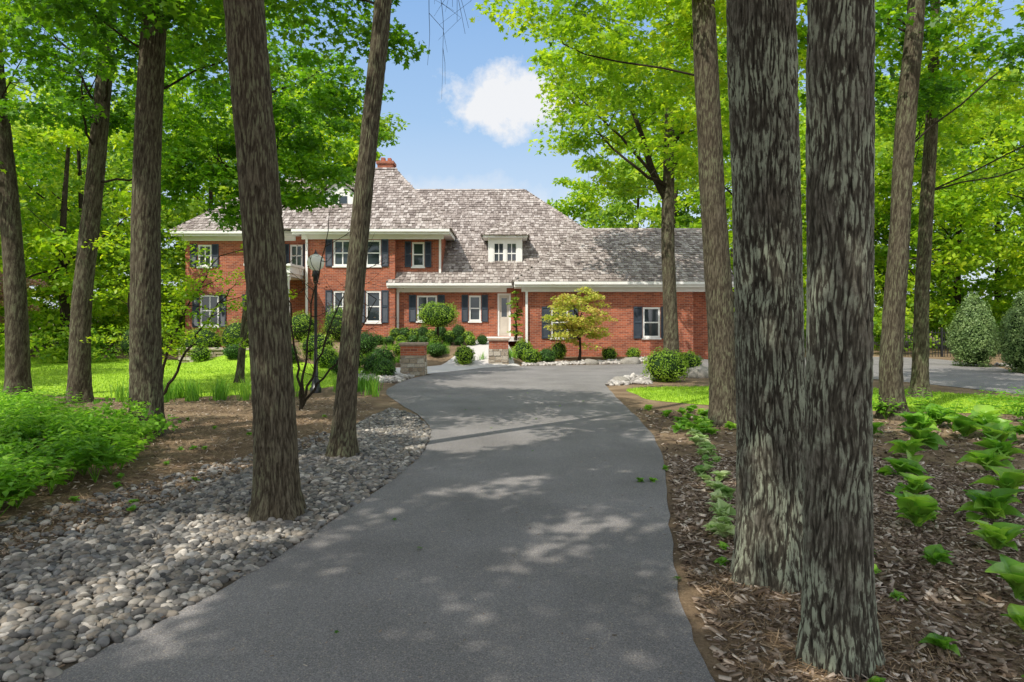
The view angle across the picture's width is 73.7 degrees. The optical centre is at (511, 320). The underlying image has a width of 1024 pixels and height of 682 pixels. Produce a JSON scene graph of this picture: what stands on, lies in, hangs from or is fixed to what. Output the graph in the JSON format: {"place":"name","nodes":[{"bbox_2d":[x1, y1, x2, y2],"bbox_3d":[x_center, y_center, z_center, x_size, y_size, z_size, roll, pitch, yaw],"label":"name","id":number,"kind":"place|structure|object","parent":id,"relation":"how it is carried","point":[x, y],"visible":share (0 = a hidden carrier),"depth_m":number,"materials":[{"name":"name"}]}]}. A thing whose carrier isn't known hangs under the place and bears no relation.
{"place":"outdoors","nodes":[
{"label":"outdoors","id":0,"kind":"place"},
{"bbox_2d":[0,346,1023,413],"bbox_3d":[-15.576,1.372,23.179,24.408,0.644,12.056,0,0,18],"label":"lawn","id":1,"kind":"structure","parent":0,"point":[234,361],"depth_m":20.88,"materials":[{"name":"green plant"}]},
{"bbox_2d":[0,272,48,332],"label":"japanese maple","id":2,"kind":"object","parent":1,"relation":"on","point":[29,282],"visible":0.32,"depth_m":21.22,"materials":[{"name":"brown plant"}]},
{"bbox_2d":[112,325,168,357],"bbox_3d":[-15.493,0.795,28.605,2.169,1.833,2.076,0,0,0],"label":"boxwood shrub","id":3,"kind":"object","parent":1,"relation":"on","point":[124,344],"visible":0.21,"depth_m":27.97,"materials":[{"name":"green plant"}]},
{"bbox_2d":[190,344,212,361],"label":"boxwood shrub","id":4,"kind":"object","parent":1,"relation":"on","point":[204,354],"visible":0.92,"depth_m":26.09,"materials":[{"name":"green plant"}]},
{"bbox_2d":[222,343,238,358],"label":"boxwood shrub","id":5,"kind":"object","parent":1,"relation":"on","point":[230,352],"visible":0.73,"depth_m":25.75,"materials":[{"name":"green plant"}]},
{"bbox_2d":[109,7,400,382],"bbox_3d":[-6.922,-3.475,18.890,7.597,10.349,5.557,0,0,0],"label":"maple tree","id":6,"kind":"object","parent":1,"relation":"on","point":[321,103],"visible":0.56,"depth_m":17.88,"materials":[{"name":"green plant"}]},
{"bbox_2d":[309,346,338,367],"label":"boxwood shrub","id":7,"kind":"object","parent":1,"relation":"on","point":[325,358],"visible":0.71,"depth_m":24.00,"materials":[{"name":"green plant"}]},
{"bbox_2d":[0,322,1023,681],"bbox_3d":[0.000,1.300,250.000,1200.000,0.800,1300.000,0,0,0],"label":"ground","id":8,"kind":"structure","parent":0,"point":[622,394],"depth_m":7.67,"materials":[{"name":"brown soil"}]},
{"bbox_2d":[0,0,131,397],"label":"maple tree","id":9,"kind":"object","parent":8,"relation":"on","point":[17,358],"visible":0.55,"depth_m":14.75,"materials":[{"name":"green plant"}]},
{"bbox_2d":[0,383,178,516],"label":"fern bed","id":10,"kind":"object","parent":8,"relation":"on","point":[80,436],"visible":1,"depth_m":7.87,"materials":[{"name":"green plant"}]},
{"bbox_2d":[0,1,230,403],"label":"maple tree","id":11,"kind":"object","parent":8,"relation":"on","point":[79,378],"visible":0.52,"depth_m":14.08,"materials":[{"name":"green plant"}]},
{"bbox_2d":[92,396,181,437],"bbox_3d":[-5.337,1.387,9.759,1.278,0.595,0.620,0,0,21],"label":"ground cover plant","id":12,"kind":"object","parent":8,"relation":"on","point":[161,425],"visible":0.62,"depth_m":9.69,"materials":[{"name":"green plant"}]},
{"bbox_2d":[0,0,362,437],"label":"oak tree","id":13,"kind":"object","parent":8,"relation":"on","point":[145,362],"visible":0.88,"depth_m":9.96,"materials":[{"name":"brown plant"}]},
{"bbox_2d":[80,226,296,394],"bbox_3d":[-6.366,-0.131,13.489,4.245,3.700,2.587,0,0,0],"label":"dogwood tree","id":14,"kind":"object","parent":8,"relation":"on","point":[191,296],"visible":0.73,"depth_m":13.31,"materials":[{"name":"green plant"}]},
{"bbox_2d":[180,324,225,347],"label":"boxwood shrub","id":15,"kind":"object","parent":8,"relation":"on","point":[211,334],"visible":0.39,"depth_m":29.16,"materials":[{"name":"green plant"}]},
{"bbox_2d":[176,348,248,362],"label":"stone wall","id":16,"kind":"structure","parent":8,"relation":"on","point":[215,352],"depth_m":26.98,"materials":[{"name":"beige stone"}]},
{"bbox_2d":[0,407,431,681],"bbox_3d":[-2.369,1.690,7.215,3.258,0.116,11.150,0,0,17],"label":"river rock","id":17,"kind":"object","parent":8,"relation":"on","point":[101,619],"visible":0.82,"depth_m":5.00,"materials":[{"name":"stone"}]},
{"bbox_2d":[218,316,248,347],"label":"boxwood shrub","id":18,"kind":"object","parent":8,"relation":"on","point":[231,328],"visible":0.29,"depth_m":28.91,"materials":[{"name":"green plant"}]},
{"bbox_2d":[223,0,306,522],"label":"oak tree","id":19,"kind":"object","parent":8,"relation":"on","point":[277,493],"visible":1,"depth_m":5.77,"materials":[{"name":"brown plant"}]},
{"bbox_2d":[116,0,430,457],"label":"oak tree","id":20,"kind":"object","parent":8,"relation":"on","point":[376,33],"visible":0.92,"depth_m":8.44,"materials":[{"name":"brown plant"}]},
{"bbox_2d":[427,0,468,98],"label":"bare twigs","id":21,"kind":"object","parent":20,"relation":"attached to","point":[443,25],"visible":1,"depth_m":8.73,"materials":[{"name":"brown plant"}]},
{"bbox_2d":[291,309,319,341],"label":"boxwood shrub","id":22,"kind":"object","parent":8,"relation":"on","point":[300,322],"visible":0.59,"depth_m":28.18,"materials":[{"name":"green plant"}]},
{"bbox_2d":[108,335,518,402],"bbox_3d":[-3.941,1.151,21.182,6.806,1.108,15.645,0,0,8],"label":"daylily bed","id":23,"kind":"object","parent":8,"relation":"on","point":[370,386],"visible":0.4,"depth_m":14.80,"materials":[{"name":"green plant"}]},
{"bbox_2d":[307,249,324,392],"bbox_3d":[-4.600,0.020,16.000,0.400,3.360,0.400,0,0,0],"label":"street lamp","id":24,"kind":"object","parent":8,"relation":"on","point":[315,261],"visible":0.85,"depth_m":15.95,"materials":[{"name":"black metal"}]},
{"bbox_2d":[298,332,338,357],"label":"boxwood shrub","id":25,"kind":"object","parent":8,"relation":"on","point":[320,340],"visible":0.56,"depth_m":25.62,"materials":[{"name":"green plant"}]},
{"bbox_2d":[240,191,411,409],"bbox_3d":[-3.465,-0.362,12.948,3.260,4.153,2.258,0,0,0],"label":"crabapple tree","id":26,"kind":"object","parent":8,"relation":"on","point":[303,398],"visible":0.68,"depth_m":12.89,"materials":[{"name":"brown plant"}]},
{"bbox_2d":[318,305,342,340],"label":"boxwood shrub","id":27,"kind":"object","parent":8,"relation":"on","point":[338,326],"visible":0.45,"depth_m":28.12,"materials":[{"name":"green plant"}]},
{"bbox_2d":[360,330,379,353],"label":"boxwood shrub","id":28,"kind":"object","parent":8,"relation":"on","point":[367,341],"visible":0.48,"depth_m":26.09,"materials":[{"name":"green plant"}]},
{"bbox_2d":[368,344,396,360],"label":"boxwood shrub","id":29,"kind":"object","parent":8,"relation":"on","point":[388,354],"visible":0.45,"depth_m":24.46,"materials":[{"name":"green plant"}]},
{"bbox_2d":[400,355,426,375],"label":"field stones","id":30,"kind":"object","parent":8,"relation":"on","point":[412,371],"visible":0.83,"depth_m":20.83,"materials":[{"name":"grey stone"}]},
{"bbox_2d":[401,355,425,375],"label":"mortar joints","id":31,"kind":"object","parent":8,"relation":"on","point":[412,363],"visible":0.29,"depth_m":20.86,"materials":[{"name":"concrete"}]},
{"bbox_2d":[400,345,426,354],"bbox_3d":[-3.050,0.929,21.200,0.720,0.299,0.720,0,0,0],"label":"brick band","id":32,"kind":"object","parent":31,"relation":"on","point":[413,350],"visible":0.79,"depth_m":20.84,"materials":[{"name":"red brick"}]},
{"bbox_2d":[398,342,428,345],"bbox_3d":[-3.050,0.740,21.200,0.820,0.079,0.820,0,0,0],"label":"cap","id":33,"kind":"object","parent":32,"relation":"on","point":[413,343],"visible":1,"depth_m":20.79,"materials":[{"name":"stone"}]},
{"bbox_2d":[427,341,447,355],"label":"boxwood shrub","id":34,"kind":"object","parent":8,"relation":"on","point":[436,349],"visible":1,"depth_m":25.98,"materials":[{"name":"green plant"}]},
{"bbox_2d":[416,301,459,336],"bbox_3d":[-2.998,0.108,27.650,1.865,1.791,1.949,0,0,0],"label":"topiary tree","id":35,"kind":"object","parent":8,"relation":"on","point":[438,315],"visible":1,"depth_m":27.15,"materials":[{"name":"green plant"}]},
{"bbox_2d":[361,341,519,373],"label":"walkway","id":36,"kind":"structure","parent":8,"relation":"on","point":[451,364],"depth_m":25.10,"materials":[{"name":"concrete"}]},
{"bbox_2d":[185,236,707,358],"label":"brick walls","id":37,"kind":"structure","parent":8,"relation":"on","point":[692,322],"depth_m":31.50,"materials":[{"name":"red brick"}]},
{"bbox_2d":[190,239,663,337],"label":"shutters","id":38,"kind":"object","parent":37,"relation":"attached to","point":[637,321],"visible":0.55,"depth_m":31.85,"materials":[{"name":"paint"}]},
{"bbox_2d":[200,196,657,335],"bbox_3d":[-4.115,-2.585,31.965,21.542,6.630,3.205,0,0,12],"label":"window glass","id":39,"kind":"object","parent":37,"relation":"on","point":[650,315],"visible":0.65,"depth_m":31.98,"materials":[{"name":"grey glass"}]},
{"bbox_2d":[170,182,733,341],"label":"white trim","id":40,"kind":"structure","parent":37,"relation":"attached to","point":[439,234],"depth_m":31.44,"materials":[{"name":"paint"}]},
{"bbox_2d":[241,181,733,286],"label":"roof deck","id":41,"kind":"structure","parent":37,"relation":"on","point":[489,234],"depth_m":32.96,"materials":[{"name":"grey wood"}]},
{"bbox_2d":[376,158,395,167],"bbox_3d":[-6.700,-7.460,36.400,0.920,2.320,0.920,0,0,0],"label":"chimney","id":42,"kind":"object","parent":41,"relation":"on","point":[384,163],"visible":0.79,"depth_m":36.00,"materials":[{"name":"red brick"}]},
{"bbox_2d":[169,167,733,285],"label":"cedar shake roof","id":43,"kind":"structure","parent":41,"relation":"on","point":[601,247],"depth_m":32.25,"materials":[{"name":"grey wood"}]},
{"bbox_2d":[499,295,508,335],"bbox_3d":[-0.365,-0.205,31.988,0.450,1.910,0.065,0,0,0],"label":"door","id":44,"kind":"structure","parent":37,"relation":"attached to","point":[503,325],"depth_m":31.97,"materials":[{"name":"paint"}]},
{"bbox_2d":[451,322,465,337],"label":"boxwood shrub","id":45,"kind":"object","parent":8,"relation":"on","point":[457,330],"visible":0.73,"depth_m":30.40,"materials":[{"name":"green plant"}]},
{"bbox_2d":[453,344,475,364],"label":"boxwood shrub","id":46,"kind":"object","parent":8,"relation":"on","point":[464,355],"visible":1,"depth_m":24.98,"materials":[{"name":"green plant"}]},
{"bbox_2d":[0,415,993,681],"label":"pine straw","id":47,"kind":"object","parent":8,"relation":"on","point":[716,593],"visible":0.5,"depth_m":4.06,"materials":[{"name":"brown plant"}]},
{"bbox_2d":[488,349,508,363],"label":"field stones","id":48,"kind":"object","parent":8,"relation":"on","point":[502,356],"visible":0.84,"depth_m":25.24,"materials":[{"name":"beige stone"}]},
{"bbox_2d":[490,349,507,363],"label":"mortar joints","id":49,"kind":"object","parent":8,"relation":"on","point":[495,356],"visible":0.21,"depth_m":25.26,"materials":[{"name":"concrete"}]},
{"bbox_2d":[489,341,507,348],"bbox_3d":[-0.500,0.914,25.600,0.720,0.305,0.720,0,0,0],"label":"brick band","id":50,"kind":"object","parent":49,"relation":"on","point":[498,344],"visible":0.79,"depth_m":25.24,"materials":[{"name":"red brick"}]},
{"bbox_2d":[0,397,1023,681],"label":"wood chips","id":51,"kind":"object","parent":8,"relation":"on","point":[916,545],"visible":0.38,"depth_m":4.74,"materials":[{"name":"brown wood"}]},
{"bbox_2d":[0,65,1023,360],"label":"background lime trees","id":52,"kind":"object","parent":8,"relation":"on","point":[566,207],"visible":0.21,"depth_m":34.60,"materials":[{"name":"green plant"}]},
{"bbox_2d":[0,64,1023,363],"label":"background trees","id":53,"kind":"object","parent":8,"relation":"on","point":[622,212],"visible":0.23,"depth_m":38.14,"materials":[{"name":"green plant"}]},
{"bbox_2d":[506,290,522,340],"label":"climbing vine","id":54,"kind":"object","parent":8,"relation":"on","point":[515,316],"visible":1,"depth_m":30.25,"materials":[{"name":"green plant"}]},
{"bbox_2d":[19,105,1023,346],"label":"background tree trunks","id":55,"kind":"object","parent":8,"relation":"on","point":[64,305],"visible":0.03,"depth_m":33.75,"materials":[{"name":"brown plant"}]},
{"bbox_2d":[20,404,1023,681],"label":"groundcover plants","id":56,"kind":"object","parent":8,"relation":"on","point":[702,422],"visible":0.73,"depth_m":10.05,"materials":[{"name":"green plant"}]},
{"bbox_2d":[512,337,532,360],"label":"boxwood shrub","id":57,"kind":"object","parent":8,"relation":"on","point":[520,347],"visible":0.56,"depth_m":27.18,"materials":[{"name":"green plant"}]},
{"bbox_2d":[551,341,566,358],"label":"boxwood shrub","id":58,"kind":"object","parent":8,"relation":"on","point":[560,348],"visible":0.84,"depth_m":27.41,"materials":[{"name":"green plant"}]},
{"bbox_2d":[542,286,617,360],"bbox_3d":[2.667,0.134,26.820,3.073,2.958,2.306,0,0,0],"label":"japanese maple","id":59,"kind":"object","parent":8,"relation":"on","point":[581,326],"visible":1,"depth_m":26.62,"materials":[{"name":"yellow plant"}]},
{"bbox_2d":[600,345,617,359],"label":"boxwood shrub","id":60,"kind":"object","parent":8,"relation":"on","point":[609,353],"visible":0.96,"depth_m":27.22,"materials":[{"name":"green plant"}]},
{"bbox_2d":[526,0,731,354],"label":"maple tree","id":61,"kind":"object","parent":8,"relation":"on","point":[666,142],"visible":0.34,"depth_m":26.08,"materials":[{"name":"green plant"}]},
{"bbox_2d":[620,357,640,363],"bbox_3d":[4.589,1.628,26.411,0.782,0.412,0.597,0,0,16],"label":"boulder","id":62,"kind":"object","parent":8,"relation":"on","point":[631,360],"visible":0.75,"depth_m":26.19,"materials":[{"name":"stone"}]},
{"bbox_2d":[469,0,807,427],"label":"oak tree","id":63,"kind":"object","parent":8,"relation":"on","point":[699,21],"visible":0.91,"depth_m":11.96,"materials":[{"name":"green plant"}]},
{"bbox_2d":[642,346,688,381],"bbox_3d":[4.256,1.211,18.872,1.322,1.009,1.331,0,0,42],"label":"boxwood shrub","id":64,"kind":"object","parent":8,"relation":"on","point":[665,366],"visible":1,"depth_m":18.57,"materials":[{"name":"green plant"}]},
{"bbox_2d":[358,356,1013,385],"bbox_3d":[10.287,1.609,22.305,29.212,0.396,12.090,0,0,9],"label":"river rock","id":65,"kind":"object","parent":8,"relation":"on","point":[633,378],"visible":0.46,"depth_m":19.88,"materials":[{"name":"grey stone"}]},
{"bbox_2d":[360,353,385,373],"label":"boxwood shrub","id":66,"kind":"object","parent":65,"relation":"on","point":[368,363],"visible":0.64,"depth_m":20.57,"materials":[{"name":"green plant"}]},
{"bbox_2d":[373,358,396,375],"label":"boxwood shrub","id":67,"kind":"object","parent":65,"relation":"on","point":[384,366],"visible":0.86,"depth_m":19.92,"materials":[{"name":"green plant"}]},
{"bbox_2d":[521,347,542,362],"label":"boxwood shrub","id":68,"kind":"object","parent":65,"relation":"on","point":[530,355],"visible":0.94,"depth_m":26.09,"materials":[{"name":"green plant"}]},
{"bbox_2d":[539,347,556,361],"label":"boxwood shrub","id":69,"kind":"object","parent":65,"relation":"on","point":[549,355],"visible":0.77,"depth_m":26.36,"materials":[{"name":"green plant"}]},
{"bbox_2d":[625,347,640,356],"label":"boxwood shrub","id":70,"kind":"object","parent":65,"relation":"on","point":[632,352],"visible":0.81,"depth_m":27.43,"materials":[{"name":"green plant"}]},
{"bbox_2d":[678,350,702,376],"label":"boxwood shrub","id":71,"kind":"object","parent":8,"relation":"on","point":[693,360],"visible":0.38,"depth_m":20.29,"materials":[{"name":"green plant"}]},
{"bbox_2d":[684,364,708,377],"bbox_3d":[5.597,1.598,20.305,1.029,0.547,0.801,0,0,0],"label":"boulder","id":72,"kind":"object","parent":8,"relation":"on","point":[700,371],"visible":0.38,"depth_m":19.98,"materials":[{"name":"stone"}]},
{"bbox_2d":[686,428,735,537],"bbox_3d":[2.196,1.639,7.580,0.419,0.193,4.914,0,0,13],"label":"variegated hosta border","id":73,"kind":"object","parent":8,"relation":"on","point":[721,525],"visible":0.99,"depth_m":6.49,"materials":[{"name":"green plant"}]},
{"bbox_2d":[726,0,805,594],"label":"oak tree","id":74,"kind":"object","parent":8,"relation":"on","point":[762,65],"visible":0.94,"depth_m":4.32,"materials":[{"name":"grey plant"}]},
{"bbox_2d":[795,0,885,679],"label":"oak tree","id":75,"kind":"object","parent":8,"relation":"on","point":[838,631],"visible":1,"depth_m":3.29,"materials":[{"name":"grey plant"}]},
{"bbox_2d":[720,0,1023,420],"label":"maple tree","id":76,"kind":"object","parent":8,"relation":"on","point":[915,23],"visible":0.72,"depth_m":11.77,"materials":[{"name":"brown plant"}]},
{"bbox_2d":[877,457,927,475],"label":"hosta plant","id":77,"kind":"object","parent":8,"relation":"on","point":[904,465],"visible":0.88,"depth_m":7.35,"materials":[{"name":"green plant"}]},
{"bbox_2d":[884,438,927,461],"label":"hosta plant","id":78,"kind":"object","parent":8,"relation":"on","point":[909,448],"visible":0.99,"depth_m":8.35,"materials":[{"name":"green plant"}]},
{"bbox_2d":[885,490,941,526],"bbox_3d":[3.301,1.530,5.532,0.414,0.282,0.406,0,0,0],"label":"hosta plant","id":79,"kind":"object","parent":8,"relation":"on","point":[918,510],"visible":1,"depth_m":5.52,"materials":[{"name":"green plant"}]},
{"bbox_2d":[895,472,935,493],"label":"hosta plant","id":80,"kind":"object","parent":8,"relation":"on","point":[917,484],"visible":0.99,"depth_m":6.58,"materials":[{"name":"green plant"}]},
{"bbox_2d":[894,411,940,431],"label":"hosta plant","id":81,"kind":"object","parent":8,"relation":"on","point":[919,421],"visible":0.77,"depth_m":10.04,"materials":[{"name":"green plant"}]},
{"bbox_2d":[896,427,946,449],"bbox_3d":[5.486,1.585,9.183,0.513,0.284,0.545,0,0,0],"label":"hosta plant","id":82,"kind":"object","parent":8,"relation":"on","point":[933,440],"visible":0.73,"depth_m":9.11,"materials":[{"name":"green plant"}]},
{"bbox_2d":[920,544,954,565],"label":"hosta plant","id":83,"kind":"object","parent":8,"relation":"on","point":[935,554],"visible":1,"depth_m":4.68,"materials":[{"name":"green plant"}]},
{"bbox_2d":[918,632,960,656],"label":"hosta plant","id":84,"kind":"object","parent":8,"relation":"on","point":[934,638],"visible":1,"depth_m":3.49,"materials":[{"name":"green plant"}]},
{"bbox_2d":[926,403,957,424],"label":"hosta plant","id":85,"kind":"object","parent":8,"relation":"on","point":[934,414],"visible":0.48,"depth_m":10.87,"materials":[{"name":"green plant"}]},
{"bbox_2d":[872,385,1023,427],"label":"grass","id":86,"kind":"structure","parent":8,"relation":"on","point":[922,407],"depth_m":11.61,"materials":[{"name":"green plant"}]},
{"bbox_2d":[904,328,1004,356],"bbox_3d":[20.300,1.025,31.610,5.800,1.350,0.080,0,0,0],"label":"metal fence","id":87,"kind":"object","parent":8,"relation":"on","point":[941,332],"visible":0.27,"depth_m":31.60,"materials":[{"name":"black metal"}]},
{"bbox_2d":[942,415,983,435],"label":"hosta plant","id":88,"kind":"object","parent":8,"relation":"on","point":[964,425],"visible":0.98,"depth_m":9.74,"materials":[{"name":"green plant"}]},
{"bbox_2d":[945,291,1001,367],"bbox_3d":[16.890,0.313,24.973,1.916,2.811,1.822,0,0,0],"label":"arborvitae shrub","id":89,"kind":"object","parent":8,"relation":"on","point":[973,326],"visible":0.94,"depth_m":24.64,"materials":[{"name":"green plant"}]},
{"bbox_2d":[956,446,1014,470],"bbox_3d":[5.308,1.541,7.580,0.481,0.261,0.520,0,0,-39],"label":"hosta plant","id":90,"kind":"object","parent":8,"relation":"on","point":[984,457],"visible":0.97,"depth_m":7.57,"materials":[{"name":"green plant"}]},
{"bbox_2d":[967,404,1004,417],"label":"hosta plant","id":91,"kind":"object","parent":8,"relation":"on","point":[986,409],"visible":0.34,"depth_m":10.95,"materials":[{"name":"green plant"}]},
{"bbox_2d":[954,488,1023,524],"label":"hosta plant","id":92,"kind":"object","parent":8,"relation":"on","point":[993,504],"visible":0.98,"depth_m":5.72,"materials":[{"name":"green plant"}]},
{"bbox_2d":[968,411,1016,439],"bbox_3d":[6.930,1.532,9.944,0.612,0.403,0.717,0,0,0],"label":"hosta plant","id":93,"kind":"object","parent":8,"relation":"on","point":[987,418],"visible":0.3,"depth_m":9.94,"materials":[{"name":"green plant"}]},
{"bbox_2d":[967,519,1023,550],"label":"hosta plant","id":94,"kind":"object","parent":8,"relation":"on","point":[997,535],"visible":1,"depth_m":4.97,"materials":[{"name":"green plant"}]},
{"bbox_2d":[975,421,1016,441],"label":"hosta plant","id":95,"kind":"object","parent":8,"relation":"on","point":[1001,432],"visible":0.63,"depth_m":8.98,"materials":[{"name":"green plant"}]},
{"bbox_2d":[969,464,1023,495],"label":"hosta plant","id":96,"kind":"object","parent":8,"relation":"on","point":[1011,478],"visible":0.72,"depth_m":6.59,"materials":[{"name":"green plant"}]},
{"bbox_2d":[973,437,1023,460],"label":"hosta plant","id":97,"kind":"object","parent":8,"relation":"on","point":[1006,449],"visible":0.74,"depth_m":8.15,"materials":[{"name":"green plant"}]},
{"bbox_2d":[984,554,1023,600],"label":"hosta plant","id":98,"kind":"object","parent":8,"relation":"on","point":[1010,571],"visible":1,"depth_m":4.10,"materials":[{"name":"green plant"}]},
{"bbox_2d":[991,289,1023,372],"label":"arborvitae shrub","id":99,"kind":"object","parent":8,"relation":"on","point":[1011,346],"visible":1,"depth_m":21.87,"materials":[{"name":"green plant"}]},
{"bbox_2d":[1000,603,1023,629],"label":"hosta plant","id":100,"kind":"object","parent":8,"relation":"on","point":[1015,614],"visible":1,"depth_m":3.65,"materials":[{"name":"green plant"}]},
{"bbox_2d":[1010,420,1023,434],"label":"hosta plant","id":101,"kind":"object","parent":8,"relation":"on","point":[1019,429],"visible":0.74,"depth_m":9.49,"materials":[{"name":"green plant"}]},
{"bbox_2d":[2,0,1023,308],"label":"sky","id":102,"kind":"structure","parent":0,"point":[478,135],"materials":[{"name":"blue"}]},
{"bbox_2d":[44,357,1023,681],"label":"driveway","id":103,"kind":"structure","parent":0,"point":[582,541],"depth_m":4.59,"materials":[{"name":"grey asphalt"}]},
{"bbox_2d":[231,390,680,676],"bbox_3d":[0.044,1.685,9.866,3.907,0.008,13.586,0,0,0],"label":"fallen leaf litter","id":104,"kind":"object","parent":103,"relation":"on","point":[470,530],"visible":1,"depth_m":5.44,"materials":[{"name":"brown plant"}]},
{"bbox_2d":[628,387,1023,413],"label":"lawn","id":105,"kind":"structure","parent":0,"point":[633,391],"depth_m":14.75,"materials":[{"name":"green plant"}]},
{"bbox_2d":[874,0,1023,397],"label":"maple tree","id":106,"kind":"object","parent":105,"relation":"on","point":[929,175],"visible":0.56,"depth_m":14.95,"materials":[{"name":"green plant"}]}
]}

